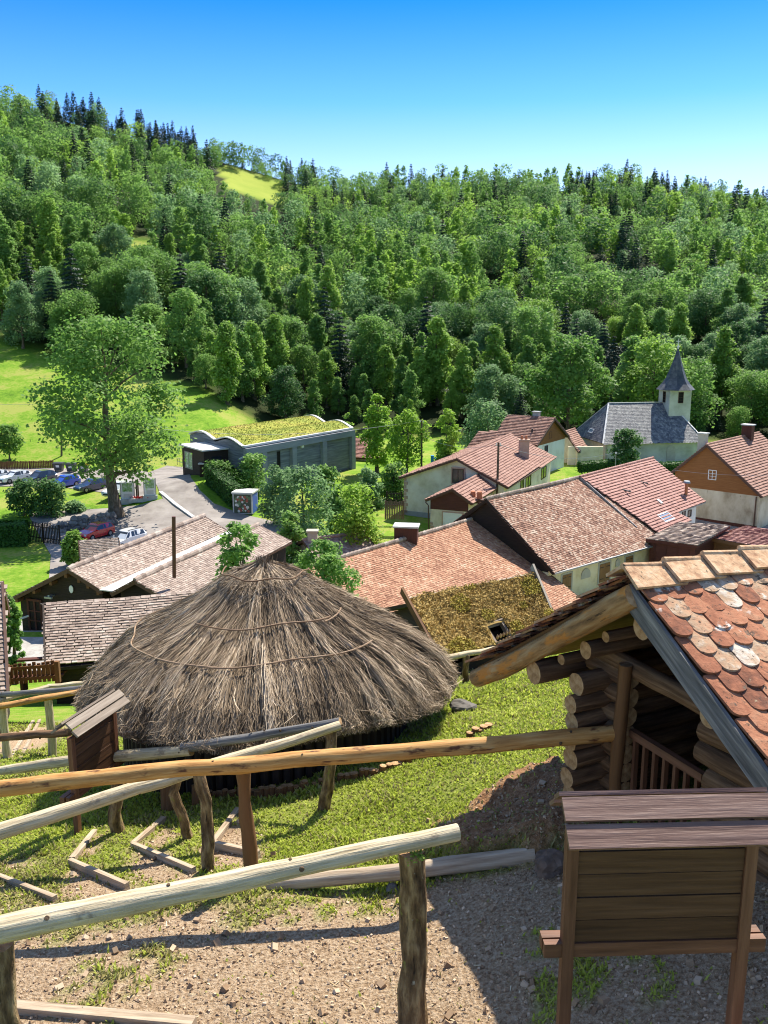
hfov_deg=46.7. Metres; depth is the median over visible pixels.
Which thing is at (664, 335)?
deciduous tree
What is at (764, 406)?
deciduous tree
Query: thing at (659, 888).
display board
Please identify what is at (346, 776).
edging log
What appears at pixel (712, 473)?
window
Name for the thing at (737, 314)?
deciduous tree
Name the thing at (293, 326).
deciduous tree
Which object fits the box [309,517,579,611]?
farm wing
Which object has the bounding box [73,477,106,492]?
parked car
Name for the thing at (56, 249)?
birch tree
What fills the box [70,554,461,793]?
thatched hut
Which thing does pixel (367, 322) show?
deciduous tree
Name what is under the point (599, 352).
birch tree
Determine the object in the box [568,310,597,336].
deciduous tree
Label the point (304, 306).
birch tree
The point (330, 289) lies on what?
birch tree
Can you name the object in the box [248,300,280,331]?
deciduous tree
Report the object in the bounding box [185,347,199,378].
birch tree
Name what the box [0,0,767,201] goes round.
sky
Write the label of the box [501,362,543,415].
deciduous tree
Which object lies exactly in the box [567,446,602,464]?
yard wall
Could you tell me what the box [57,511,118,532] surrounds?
boulder wall
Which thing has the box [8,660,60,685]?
yard fence
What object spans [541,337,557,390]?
birch tree
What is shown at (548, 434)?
white house
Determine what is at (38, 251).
birch tree
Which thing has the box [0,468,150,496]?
car park
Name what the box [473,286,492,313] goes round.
birch tree
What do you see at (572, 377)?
maple tree
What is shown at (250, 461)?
shrub
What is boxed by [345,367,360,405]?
birch tree
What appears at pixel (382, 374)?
birch tree
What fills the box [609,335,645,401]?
birch tree
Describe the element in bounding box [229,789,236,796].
edging log
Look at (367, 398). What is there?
birch tree
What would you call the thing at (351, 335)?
deciduous tree
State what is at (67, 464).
waste bin
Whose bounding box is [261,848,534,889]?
border log
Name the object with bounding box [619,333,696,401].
linden tree
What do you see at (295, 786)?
edging log
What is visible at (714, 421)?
spruce tree
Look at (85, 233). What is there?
birch tree
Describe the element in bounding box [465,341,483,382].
birch tree
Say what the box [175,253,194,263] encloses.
deciduous tree
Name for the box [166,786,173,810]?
edging log
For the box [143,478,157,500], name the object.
information panel
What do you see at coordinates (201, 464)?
letter box
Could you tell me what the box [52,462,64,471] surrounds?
waste bin
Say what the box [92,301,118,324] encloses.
deciduous tree
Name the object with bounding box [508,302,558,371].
deciduous tree
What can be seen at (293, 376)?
birch tree
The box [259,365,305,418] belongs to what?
deciduous tree
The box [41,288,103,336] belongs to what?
deciduous tree
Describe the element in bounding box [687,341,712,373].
deciduous tree
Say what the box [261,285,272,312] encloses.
birch tree
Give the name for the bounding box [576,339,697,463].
church
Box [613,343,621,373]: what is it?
spruce tree
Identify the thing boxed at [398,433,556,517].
cream house
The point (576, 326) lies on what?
spruce tree
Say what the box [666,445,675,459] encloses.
arched window
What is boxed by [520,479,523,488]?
window
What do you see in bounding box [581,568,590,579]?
arched window
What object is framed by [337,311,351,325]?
birch tree
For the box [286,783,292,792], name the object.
edging log
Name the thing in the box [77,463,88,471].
waste bin
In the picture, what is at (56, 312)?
deciduous tree
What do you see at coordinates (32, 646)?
yard
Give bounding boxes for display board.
[50,689,129,834]
[539,787,767,1023]
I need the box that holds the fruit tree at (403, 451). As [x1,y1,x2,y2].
[385,409,431,473]
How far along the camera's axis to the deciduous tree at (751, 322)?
198.53 m
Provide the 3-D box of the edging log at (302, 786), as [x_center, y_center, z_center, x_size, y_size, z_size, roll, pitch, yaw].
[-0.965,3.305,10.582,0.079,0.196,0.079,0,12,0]
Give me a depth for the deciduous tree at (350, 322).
212.99 m
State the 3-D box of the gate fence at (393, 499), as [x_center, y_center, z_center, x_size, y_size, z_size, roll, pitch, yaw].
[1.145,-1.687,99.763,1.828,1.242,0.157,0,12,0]
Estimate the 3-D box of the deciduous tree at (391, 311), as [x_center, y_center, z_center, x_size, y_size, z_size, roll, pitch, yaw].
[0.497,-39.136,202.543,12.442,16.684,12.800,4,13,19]
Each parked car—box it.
[0,469,8,475]
[0,469,31,483]
[22,469,57,484]
[55,474,80,488]
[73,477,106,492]
[79,521,114,538]
[101,480,134,496]
[113,526,146,544]
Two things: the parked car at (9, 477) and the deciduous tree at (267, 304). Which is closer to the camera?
the parked car at (9, 477)
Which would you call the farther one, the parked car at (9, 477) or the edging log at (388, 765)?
the parked car at (9, 477)
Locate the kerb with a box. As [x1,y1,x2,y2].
[159,491,193,517]
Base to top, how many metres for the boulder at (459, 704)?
0.226 m
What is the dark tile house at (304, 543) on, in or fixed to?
on the ground at (28, 564)
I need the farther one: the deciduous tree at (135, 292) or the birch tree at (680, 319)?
the birch tree at (680, 319)
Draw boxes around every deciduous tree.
[0,278,46,348]
[27,264,65,322]
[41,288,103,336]
[45,303,78,351]
[67,241,100,293]
[76,321,99,352]
[84,255,117,286]
[85,262,135,320]
[88,271,118,306]
[92,223,134,264]
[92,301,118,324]
[106,254,173,309]
[113,242,172,304]
[119,266,167,334]
[128,301,170,358]
[138,251,180,315]
[138,303,169,345]
[143,339,161,368]
[157,285,214,367]
[164,260,213,311]
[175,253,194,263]
[179,266,231,338]
[192,353,216,388]
[194,267,243,326]
[208,276,250,336]
[217,321,243,347]
[232,276,268,348]
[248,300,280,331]
[259,313,306,360]
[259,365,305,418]
[280,274,323,324]
[280,318,311,373]
[284,343,320,397]
[305,344,324,377]
[311,309,347,346]
[322,323,352,354]
[324,340,353,379]
[340,319,359,355]
[342,324,372,373]
[346,312,399,393]
[349,307,364,327]
[357,294,388,320]
[362,324,406,388]
[368,303,410,356]
[370,306,405,339]
[396,285,423,326]
[399,307,463,352]
[414,265,454,326]
[427,301,450,321]
[433,302,479,353]
[439,334,467,367]
[450,308,493,344]
[459,337,469,347]
[461,363,516,430]
[466,322,496,366]
[468,294,525,354]
[471,286,517,329]
[494,373,530,419]
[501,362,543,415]
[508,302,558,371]
[514,293,564,342]
[552,377,588,428]
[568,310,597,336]
[570,313,605,345]
[571,406,594,424]
[595,328,610,353]
[605,315,627,349]
[608,369,639,402]
[616,287,655,346]
[638,355,726,427]
[642,308,694,339]
[643,342,686,399]
[656,332,675,344]
[659,334,695,365]
[685,286,727,343]
[685,288,712,339]
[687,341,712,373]
[690,398,708,431]
[696,331,720,358]
[706,293,739,327]
[709,316,732,334]
[717,321,758,361]
[718,302,760,335]
[721,368,767,423]
[724,405,751,437]
[729,347,743,388]
[731,341,762,377]
[733,315,766,360]
[735,315,767,347]
[742,335,767,388]
[745,371,762,419]
[749,302,767,322]
[750,376,767,425]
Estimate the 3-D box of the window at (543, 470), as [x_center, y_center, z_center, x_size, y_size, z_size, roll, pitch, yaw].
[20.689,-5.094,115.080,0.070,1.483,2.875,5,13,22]
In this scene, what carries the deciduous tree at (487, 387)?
on the ground at (28, 564)
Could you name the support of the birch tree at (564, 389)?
on the ground at (28, 564)
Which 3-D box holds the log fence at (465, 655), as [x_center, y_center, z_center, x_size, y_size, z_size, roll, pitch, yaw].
[1.772,2.694,15.600,1.791,0.753,0.147,-8,15,-34]
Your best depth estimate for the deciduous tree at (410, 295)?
221.35 m
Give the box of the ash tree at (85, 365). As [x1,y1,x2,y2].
[21,310,196,517]
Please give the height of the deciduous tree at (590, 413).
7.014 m
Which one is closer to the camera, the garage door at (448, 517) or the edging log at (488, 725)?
the edging log at (488, 725)
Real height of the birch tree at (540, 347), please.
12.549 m
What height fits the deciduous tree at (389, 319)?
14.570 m
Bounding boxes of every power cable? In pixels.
[165,420,420,434]
[502,445,611,458]
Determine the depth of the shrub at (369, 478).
105.20 m
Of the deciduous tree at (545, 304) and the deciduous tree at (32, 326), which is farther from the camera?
the deciduous tree at (545, 304)
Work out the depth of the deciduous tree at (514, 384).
163.76 m
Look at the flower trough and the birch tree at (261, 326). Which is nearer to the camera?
the flower trough
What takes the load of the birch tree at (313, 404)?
on the ground at (28, 564)
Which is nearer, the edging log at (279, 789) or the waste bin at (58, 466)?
the edging log at (279, 789)
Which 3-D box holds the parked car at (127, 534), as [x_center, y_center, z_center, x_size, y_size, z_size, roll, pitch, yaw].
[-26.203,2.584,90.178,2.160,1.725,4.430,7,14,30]
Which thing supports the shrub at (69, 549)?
on the ground at (28, 564)
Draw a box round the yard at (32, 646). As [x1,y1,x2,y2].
[8,623,43,670]
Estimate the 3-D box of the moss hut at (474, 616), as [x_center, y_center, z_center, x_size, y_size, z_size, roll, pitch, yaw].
[2.125,3.024,19.520,3.642,3.146,3.720,-5,13,-22]
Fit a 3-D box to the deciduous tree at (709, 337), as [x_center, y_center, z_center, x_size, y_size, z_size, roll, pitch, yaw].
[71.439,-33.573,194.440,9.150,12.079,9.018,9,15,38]
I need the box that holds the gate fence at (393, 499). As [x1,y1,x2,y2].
[386,492,401,501]
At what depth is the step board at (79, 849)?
9.28 m
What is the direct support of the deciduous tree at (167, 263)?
on the ground at (28, 564)
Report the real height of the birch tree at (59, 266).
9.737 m
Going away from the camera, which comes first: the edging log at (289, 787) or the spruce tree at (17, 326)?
the edging log at (289, 787)
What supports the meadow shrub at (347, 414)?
on the ground at (28, 564)
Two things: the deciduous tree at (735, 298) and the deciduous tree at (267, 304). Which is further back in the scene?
the deciduous tree at (735, 298)
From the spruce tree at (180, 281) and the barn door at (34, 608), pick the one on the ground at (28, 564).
the spruce tree at (180, 281)
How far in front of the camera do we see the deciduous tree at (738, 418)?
155.44 m
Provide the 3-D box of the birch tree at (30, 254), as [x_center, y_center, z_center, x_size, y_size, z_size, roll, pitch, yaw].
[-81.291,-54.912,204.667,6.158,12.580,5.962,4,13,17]
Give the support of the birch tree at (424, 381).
on the ground at (28, 564)
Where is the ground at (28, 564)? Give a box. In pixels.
[0,110,767,1023]
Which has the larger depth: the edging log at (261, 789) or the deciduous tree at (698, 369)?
the deciduous tree at (698, 369)
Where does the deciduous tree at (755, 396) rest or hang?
on the ground at (28, 564)
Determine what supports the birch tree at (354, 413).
on the ground at (28, 564)
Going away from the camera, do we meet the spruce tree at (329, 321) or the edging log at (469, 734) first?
the edging log at (469, 734)
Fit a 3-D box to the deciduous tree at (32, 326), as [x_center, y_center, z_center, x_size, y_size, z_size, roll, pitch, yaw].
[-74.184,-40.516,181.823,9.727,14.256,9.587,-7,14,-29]
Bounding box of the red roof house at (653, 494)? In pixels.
[579,456,705,532]
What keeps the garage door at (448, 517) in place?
in the garage
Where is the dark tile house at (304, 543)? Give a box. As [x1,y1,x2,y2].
[293,529,374,561]
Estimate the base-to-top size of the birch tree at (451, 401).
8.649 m
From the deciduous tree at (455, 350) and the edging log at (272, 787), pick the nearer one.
the edging log at (272, 787)
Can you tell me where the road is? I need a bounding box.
[30,465,290,577]
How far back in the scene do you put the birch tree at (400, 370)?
171.89 m
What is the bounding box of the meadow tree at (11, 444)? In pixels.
[0,422,25,460]
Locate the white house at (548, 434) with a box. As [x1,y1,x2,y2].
[467,411,569,471]
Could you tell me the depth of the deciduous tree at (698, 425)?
153.95 m
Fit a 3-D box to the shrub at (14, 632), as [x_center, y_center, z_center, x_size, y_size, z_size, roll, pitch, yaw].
[-17.637,6.039,42.128,1.195,4.484,1.173,0,12,0]
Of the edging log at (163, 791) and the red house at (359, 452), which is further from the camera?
the red house at (359, 452)
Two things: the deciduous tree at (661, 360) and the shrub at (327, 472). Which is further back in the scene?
the deciduous tree at (661, 360)
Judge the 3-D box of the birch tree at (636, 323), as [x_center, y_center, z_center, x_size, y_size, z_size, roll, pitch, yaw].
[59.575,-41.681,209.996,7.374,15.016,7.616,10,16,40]
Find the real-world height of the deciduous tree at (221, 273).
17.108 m
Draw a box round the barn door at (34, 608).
[26,598,42,630]
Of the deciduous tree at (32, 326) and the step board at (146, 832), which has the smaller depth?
the step board at (146, 832)
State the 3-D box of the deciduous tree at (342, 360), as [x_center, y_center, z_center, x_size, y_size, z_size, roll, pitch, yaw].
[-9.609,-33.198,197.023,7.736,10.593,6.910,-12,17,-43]
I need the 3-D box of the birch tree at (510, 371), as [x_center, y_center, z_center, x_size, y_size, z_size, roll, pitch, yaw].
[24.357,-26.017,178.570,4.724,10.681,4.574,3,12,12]
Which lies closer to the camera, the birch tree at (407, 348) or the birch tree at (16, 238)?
the birch tree at (407, 348)
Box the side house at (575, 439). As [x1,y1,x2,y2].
[564,428,586,464]
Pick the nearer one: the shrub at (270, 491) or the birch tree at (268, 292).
the shrub at (270, 491)
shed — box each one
[40,590,199,703]
[78,537,120,560]
[646,522,729,561]
[712,526,767,549]
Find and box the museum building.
[179,415,355,484]
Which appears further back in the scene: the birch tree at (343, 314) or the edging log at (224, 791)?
the birch tree at (343, 314)
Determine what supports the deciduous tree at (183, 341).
on the ground at (28, 564)
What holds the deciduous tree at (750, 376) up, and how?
on the ground at (28, 564)
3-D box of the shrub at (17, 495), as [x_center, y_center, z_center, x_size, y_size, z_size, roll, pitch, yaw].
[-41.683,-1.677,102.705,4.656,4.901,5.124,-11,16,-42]
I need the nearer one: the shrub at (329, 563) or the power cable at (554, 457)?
the shrub at (329, 563)
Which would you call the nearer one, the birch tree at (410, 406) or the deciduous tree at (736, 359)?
the birch tree at (410, 406)
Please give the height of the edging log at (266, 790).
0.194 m
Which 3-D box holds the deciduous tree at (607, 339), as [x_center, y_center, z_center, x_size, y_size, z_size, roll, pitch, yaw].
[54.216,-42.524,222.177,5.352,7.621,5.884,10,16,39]
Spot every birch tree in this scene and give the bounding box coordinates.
[0,206,14,274]
[0,224,20,282]
[0,260,5,277]
[0,269,11,322]
[4,268,14,307]
[5,218,20,258]
[10,231,23,265]
[17,245,41,293]
[21,225,36,258]
[32,197,64,260]
[34,248,41,269]
[40,231,66,275]
[41,251,58,277]
[56,260,70,285]
[59,214,82,265]
[79,219,95,261]
[89,240,106,266]
[160,232,178,260]
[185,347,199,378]
[189,234,209,268]
[195,296,219,349]
[201,331,218,380]
[206,320,244,404]
[223,325,236,366]
[231,329,261,401]
[243,320,272,400]
[250,258,269,300]
[258,313,292,389]
[259,319,287,388]
[259,324,266,337]
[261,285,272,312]
[270,287,288,317]
[285,371,300,403]
[293,276,319,336]
[303,378,324,416]
[306,313,329,371]
[308,349,339,407]
[317,264,343,320]
[330,376,346,414]
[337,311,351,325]
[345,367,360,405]
[349,395,361,422]
[356,373,372,412]
[356,393,394,473]
[360,389,373,428]
[369,345,396,407]
[389,355,416,417]
[395,369,425,416]
[400,335,414,366]
[405,399,416,433]
[408,346,433,410]
[410,331,427,384]
[420,315,454,405]
[424,340,445,405]
[441,381,459,425]
[443,346,479,418]
[450,283,472,318]
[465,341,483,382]
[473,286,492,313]
[474,323,512,386]
[497,356,513,399]
[502,288,519,333]
[513,335,541,392]
[516,342,543,408]
[534,343,546,368]
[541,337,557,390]
[554,353,578,424]
[587,343,609,404]
[595,368,614,410]
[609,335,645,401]
[619,303,650,351]
[647,306,670,349]
[669,303,694,345]
[674,344,686,363]
[702,325,744,415]
[711,375,726,413]
[713,286,734,328]
[731,276,752,304]
[738,283,759,307]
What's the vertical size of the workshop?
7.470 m
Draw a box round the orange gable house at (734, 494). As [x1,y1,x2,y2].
[671,423,767,527]
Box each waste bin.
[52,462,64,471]
[65,462,76,472]
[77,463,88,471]
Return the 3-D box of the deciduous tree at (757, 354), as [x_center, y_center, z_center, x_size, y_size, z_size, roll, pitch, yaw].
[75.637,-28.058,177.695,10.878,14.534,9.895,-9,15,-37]
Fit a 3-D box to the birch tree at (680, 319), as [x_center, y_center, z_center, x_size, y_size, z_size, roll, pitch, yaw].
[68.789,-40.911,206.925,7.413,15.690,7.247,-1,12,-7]
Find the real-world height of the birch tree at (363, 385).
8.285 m
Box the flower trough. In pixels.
[129,496,147,502]
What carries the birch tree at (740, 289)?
on the ground at (28, 564)
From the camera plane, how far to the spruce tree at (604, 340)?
193.31 m
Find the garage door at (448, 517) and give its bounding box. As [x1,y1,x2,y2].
[442,511,463,524]
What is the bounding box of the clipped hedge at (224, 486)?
[204,463,255,507]
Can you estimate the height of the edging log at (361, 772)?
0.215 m
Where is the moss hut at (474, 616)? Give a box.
[383,564,553,674]
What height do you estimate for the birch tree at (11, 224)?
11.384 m
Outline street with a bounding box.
[695,519,767,529]
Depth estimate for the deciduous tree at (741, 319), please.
203.55 m
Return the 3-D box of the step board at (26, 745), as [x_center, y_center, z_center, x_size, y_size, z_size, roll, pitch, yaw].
[-7.789,4.948,19.660,0.070,2.503,7.264,-4,13,-19]
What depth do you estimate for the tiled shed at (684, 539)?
77.53 m
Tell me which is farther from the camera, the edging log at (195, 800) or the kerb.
the kerb
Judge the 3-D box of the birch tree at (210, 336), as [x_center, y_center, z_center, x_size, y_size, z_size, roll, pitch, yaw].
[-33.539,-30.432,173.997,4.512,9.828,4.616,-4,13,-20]
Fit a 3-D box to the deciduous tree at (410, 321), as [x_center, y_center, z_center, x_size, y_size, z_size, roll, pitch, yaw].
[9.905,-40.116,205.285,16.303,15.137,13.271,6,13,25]
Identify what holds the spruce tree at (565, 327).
on the ground at (28, 564)
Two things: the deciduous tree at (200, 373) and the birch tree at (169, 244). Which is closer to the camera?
the deciduous tree at (200, 373)
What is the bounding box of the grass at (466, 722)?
[0,650,767,1023]
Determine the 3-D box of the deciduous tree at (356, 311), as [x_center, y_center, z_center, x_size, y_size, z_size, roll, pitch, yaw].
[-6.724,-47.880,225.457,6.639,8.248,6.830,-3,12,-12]
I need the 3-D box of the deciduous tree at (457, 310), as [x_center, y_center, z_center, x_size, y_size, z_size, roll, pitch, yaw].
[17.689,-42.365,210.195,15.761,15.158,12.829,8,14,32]
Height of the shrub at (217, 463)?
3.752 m
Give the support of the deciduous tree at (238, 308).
on the ground at (28, 564)
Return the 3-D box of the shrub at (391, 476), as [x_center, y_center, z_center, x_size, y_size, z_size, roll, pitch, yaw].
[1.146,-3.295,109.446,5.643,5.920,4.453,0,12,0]
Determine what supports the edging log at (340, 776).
on the ground at (28, 564)
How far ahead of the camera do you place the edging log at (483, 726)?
11.47 m
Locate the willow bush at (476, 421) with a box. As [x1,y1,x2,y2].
[458,397,509,448]
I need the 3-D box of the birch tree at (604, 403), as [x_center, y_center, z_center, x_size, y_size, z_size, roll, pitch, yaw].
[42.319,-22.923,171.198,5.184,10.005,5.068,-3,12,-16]
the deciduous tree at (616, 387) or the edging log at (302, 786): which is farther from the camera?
the deciduous tree at (616, 387)
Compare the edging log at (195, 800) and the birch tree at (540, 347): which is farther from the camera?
the birch tree at (540, 347)
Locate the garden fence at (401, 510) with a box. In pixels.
[385,500,403,519]
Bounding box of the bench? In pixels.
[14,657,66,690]
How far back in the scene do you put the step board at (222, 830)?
9.47 m
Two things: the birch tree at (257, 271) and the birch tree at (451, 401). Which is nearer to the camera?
the birch tree at (451, 401)
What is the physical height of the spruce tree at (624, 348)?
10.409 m
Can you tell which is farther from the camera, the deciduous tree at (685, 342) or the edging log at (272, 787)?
the deciduous tree at (685, 342)
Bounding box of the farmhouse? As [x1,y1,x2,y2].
[453,475,655,594]
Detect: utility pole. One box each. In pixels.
[60,407,62,455]
[420,420,423,466]
[495,442,501,493]
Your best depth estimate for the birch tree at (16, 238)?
221.45 m
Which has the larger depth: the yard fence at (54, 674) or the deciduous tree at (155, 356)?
the deciduous tree at (155, 356)
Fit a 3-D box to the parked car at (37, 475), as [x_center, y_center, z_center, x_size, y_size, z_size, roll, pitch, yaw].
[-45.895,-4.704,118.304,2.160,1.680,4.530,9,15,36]
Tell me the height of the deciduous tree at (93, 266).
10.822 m
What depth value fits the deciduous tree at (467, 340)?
203.26 m
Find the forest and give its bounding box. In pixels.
[0,84,767,330]
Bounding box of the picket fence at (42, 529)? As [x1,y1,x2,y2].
[28,521,60,544]
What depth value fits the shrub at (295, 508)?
84.91 m
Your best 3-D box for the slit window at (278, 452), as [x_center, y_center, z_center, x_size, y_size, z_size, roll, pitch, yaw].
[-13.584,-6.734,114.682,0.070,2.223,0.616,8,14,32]
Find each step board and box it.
[0,873,57,902]
[8,720,34,757]
[17,999,196,1023]
[19,719,40,757]
[67,857,129,889]
[69,829,97,858]
[130,816,165,845]
[130,841,196,873]
[214,807,238,840]
[214,840,260,858]
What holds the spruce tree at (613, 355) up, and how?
on the ground at (28, 564)
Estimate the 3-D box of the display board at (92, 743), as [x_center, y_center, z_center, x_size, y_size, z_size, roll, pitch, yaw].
[-3.285,3.022,10.153,0.359,1.750,1.019,4,13,18]
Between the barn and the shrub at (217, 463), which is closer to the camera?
the barn
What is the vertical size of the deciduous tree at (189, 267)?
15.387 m
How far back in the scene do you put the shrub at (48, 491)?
101.41 m
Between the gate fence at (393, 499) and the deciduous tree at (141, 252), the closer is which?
the gate fence at (393, 499)
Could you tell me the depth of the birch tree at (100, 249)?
220.86 m
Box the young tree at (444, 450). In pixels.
[432,408,461,460]
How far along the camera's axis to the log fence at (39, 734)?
11.66 m
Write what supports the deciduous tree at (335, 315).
on the ground at (28, 564)
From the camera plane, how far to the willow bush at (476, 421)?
137.88 m
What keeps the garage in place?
on the ground at (28, 564)
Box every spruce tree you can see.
[9,280,32,332]
[17,248,42,314]
[37,271,61,338]
[55,244,95,320]
[165,254,194,337]
[211,246,232,289]
[309,287,341,356]
[326,312,355,394]
[413,296,440,364]
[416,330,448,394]
[513,389,527,414]
[552,301,562,351]
[554,303,573,352]
[569,318,589,381]
[594,319,614,369]
[594,357,613,407]
[603,336,620,393]
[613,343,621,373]
[617,337,627,377]
[705,401,723,430]
[755,299,767,338]
[760,295,767,327]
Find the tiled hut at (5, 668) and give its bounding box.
[0,581,11,733]
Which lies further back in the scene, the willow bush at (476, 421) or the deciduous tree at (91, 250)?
the deciduous tree at (91, 250)
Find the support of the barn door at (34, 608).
in the barn
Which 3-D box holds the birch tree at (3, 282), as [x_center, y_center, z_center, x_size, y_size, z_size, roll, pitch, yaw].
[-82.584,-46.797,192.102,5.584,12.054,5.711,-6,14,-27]
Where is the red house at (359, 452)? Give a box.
[356,437,379,461]
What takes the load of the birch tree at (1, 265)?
on the ground at (28, 564)
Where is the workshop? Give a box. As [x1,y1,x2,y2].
[99,516,291,597]
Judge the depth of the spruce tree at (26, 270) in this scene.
196.47 m
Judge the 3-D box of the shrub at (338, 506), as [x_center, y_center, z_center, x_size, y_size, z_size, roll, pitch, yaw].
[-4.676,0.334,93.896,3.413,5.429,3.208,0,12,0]
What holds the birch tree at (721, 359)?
on the ground at (28, 564)
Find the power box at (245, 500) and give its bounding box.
[231,488,258,513]
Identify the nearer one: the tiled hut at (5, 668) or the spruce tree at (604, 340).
the tiled hut at (5, 668)
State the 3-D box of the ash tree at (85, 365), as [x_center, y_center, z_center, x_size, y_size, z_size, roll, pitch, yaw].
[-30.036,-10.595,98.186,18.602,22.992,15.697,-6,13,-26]
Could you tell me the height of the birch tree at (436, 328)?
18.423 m
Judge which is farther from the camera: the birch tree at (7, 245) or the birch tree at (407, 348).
the birch tree at (7, 245)
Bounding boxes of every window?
[277,451,280,467]
[451,467,464,483]
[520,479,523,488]
[525,475,530,487]
[541,465,546,479]
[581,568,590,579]
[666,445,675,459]
[708,470,716,479]
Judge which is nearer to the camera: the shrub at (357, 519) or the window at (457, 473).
the shrub at (357, 519)
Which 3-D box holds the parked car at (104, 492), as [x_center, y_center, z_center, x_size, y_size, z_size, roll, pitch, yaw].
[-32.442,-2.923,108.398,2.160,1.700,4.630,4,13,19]
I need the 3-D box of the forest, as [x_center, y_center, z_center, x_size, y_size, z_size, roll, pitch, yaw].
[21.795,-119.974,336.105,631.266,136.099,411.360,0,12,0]
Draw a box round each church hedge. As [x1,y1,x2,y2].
[575,458,620,473]
[658,460,684,471]
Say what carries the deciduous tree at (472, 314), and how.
on the ground at (28, 564)
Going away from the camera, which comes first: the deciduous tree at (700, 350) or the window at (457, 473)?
the window at (457, 473)
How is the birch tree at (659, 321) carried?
on the ground at (28, 564)
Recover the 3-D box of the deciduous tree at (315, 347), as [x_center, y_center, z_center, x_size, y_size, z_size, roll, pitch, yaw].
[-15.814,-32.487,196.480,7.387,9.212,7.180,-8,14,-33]
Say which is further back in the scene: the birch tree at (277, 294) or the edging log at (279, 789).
the birch tree at (277, 294)
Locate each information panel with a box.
[120,481,134,504]
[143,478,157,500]
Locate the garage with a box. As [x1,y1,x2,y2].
[424,474,496,528]
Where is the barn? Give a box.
[13,513,226,630]
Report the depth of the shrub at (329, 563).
39.90 m
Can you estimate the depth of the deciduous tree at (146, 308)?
180.25 m
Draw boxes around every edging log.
[160,787,166,810]
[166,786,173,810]
[192,784,199,804]
[222,788,227,796]
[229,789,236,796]
[250,788,253,796]
[258,786,264,796]
[264,786,269,796]
[269,784,275,796]
[277,786,282,795]
[281,784,286,794]
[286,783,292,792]
[293,784,299,791]
[299,781,304,789]
[337,773,343,782]
[344,772,349,780]
[349,771,353,779]
[353,771,358,778]
[359,767,364,777]
[364,767,368,776]
[369,767,375,775]
[379,764,385,771]
[386,762,391,768]
[466,731,472,737]
[471,726,478,734]
[480,724,487,730]
[485,722,492,728]
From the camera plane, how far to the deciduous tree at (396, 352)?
190.71 m
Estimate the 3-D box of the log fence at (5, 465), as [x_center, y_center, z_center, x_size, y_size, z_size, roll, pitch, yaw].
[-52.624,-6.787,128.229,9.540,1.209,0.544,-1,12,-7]
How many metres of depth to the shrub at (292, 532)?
79.63 m
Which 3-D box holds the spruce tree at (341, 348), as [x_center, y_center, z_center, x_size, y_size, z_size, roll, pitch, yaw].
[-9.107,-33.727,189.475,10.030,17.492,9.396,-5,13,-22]
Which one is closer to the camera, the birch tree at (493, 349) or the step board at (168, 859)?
the step board at (168, 859)
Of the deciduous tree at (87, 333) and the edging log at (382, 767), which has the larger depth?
the deciduous tree at (87, 333)
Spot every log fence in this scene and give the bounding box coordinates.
[0,460,53,468]
[0,681,85,757]
[0,717,341,871]
[0,725,614,866]
[0,728,72,741]
[0,823,460,1023]
[446,646,493,682]
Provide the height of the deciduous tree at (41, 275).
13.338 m
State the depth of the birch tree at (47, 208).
222.60 m
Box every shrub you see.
[2,477,39,517]
[6,595,25,684]
[27,475,69,517]
[59,529,86,564]
[64,499,89,513]
[202,459,238,484]
[212,521,261,580]
[236,452,269,494]
[253,462,299,524]
[268,462,339,557]
[276,510,307,563]
[293,536,365,597]
[309,463,347,511]
[325,490,351,533]
[330,482,384,544]
[343,412,353,425]
[356,465,385,508]
[373,461,406,502]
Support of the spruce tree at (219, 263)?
on the ground at (28, 564)
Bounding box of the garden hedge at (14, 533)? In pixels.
[0,519,30,547]
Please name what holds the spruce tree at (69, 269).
on the ground at (28, 564)
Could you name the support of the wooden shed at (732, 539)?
on the ground at (28, 564)
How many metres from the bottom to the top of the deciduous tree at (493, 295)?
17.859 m
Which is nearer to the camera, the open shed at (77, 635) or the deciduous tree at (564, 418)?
the open shed at (77, 635)
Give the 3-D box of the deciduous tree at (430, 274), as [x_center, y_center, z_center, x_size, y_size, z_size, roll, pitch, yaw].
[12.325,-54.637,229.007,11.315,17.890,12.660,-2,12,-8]
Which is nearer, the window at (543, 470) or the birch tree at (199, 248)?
the window at (543, 470)
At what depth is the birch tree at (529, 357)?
175.65 m
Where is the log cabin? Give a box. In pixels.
[465,544,767,882]
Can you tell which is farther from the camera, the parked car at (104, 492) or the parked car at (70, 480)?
the parked car at (70, 480)
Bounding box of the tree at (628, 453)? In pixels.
[606,428,645,464]
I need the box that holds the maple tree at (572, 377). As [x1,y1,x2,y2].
[519,330,618,429]
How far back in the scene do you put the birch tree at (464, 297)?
223.40 m
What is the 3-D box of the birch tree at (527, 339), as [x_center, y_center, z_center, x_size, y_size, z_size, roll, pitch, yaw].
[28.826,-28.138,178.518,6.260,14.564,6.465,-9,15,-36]
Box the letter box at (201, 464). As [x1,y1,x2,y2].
[198,462,203,476]
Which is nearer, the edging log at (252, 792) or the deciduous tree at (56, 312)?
the edging log at (252, 792)
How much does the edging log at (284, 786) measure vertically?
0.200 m
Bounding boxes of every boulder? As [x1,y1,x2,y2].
[386,882,397,891]
[449,699,476,712]
[534,848,563,879]
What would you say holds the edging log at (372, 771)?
on the ground at (28, 564)
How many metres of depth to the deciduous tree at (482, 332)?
192.10 m

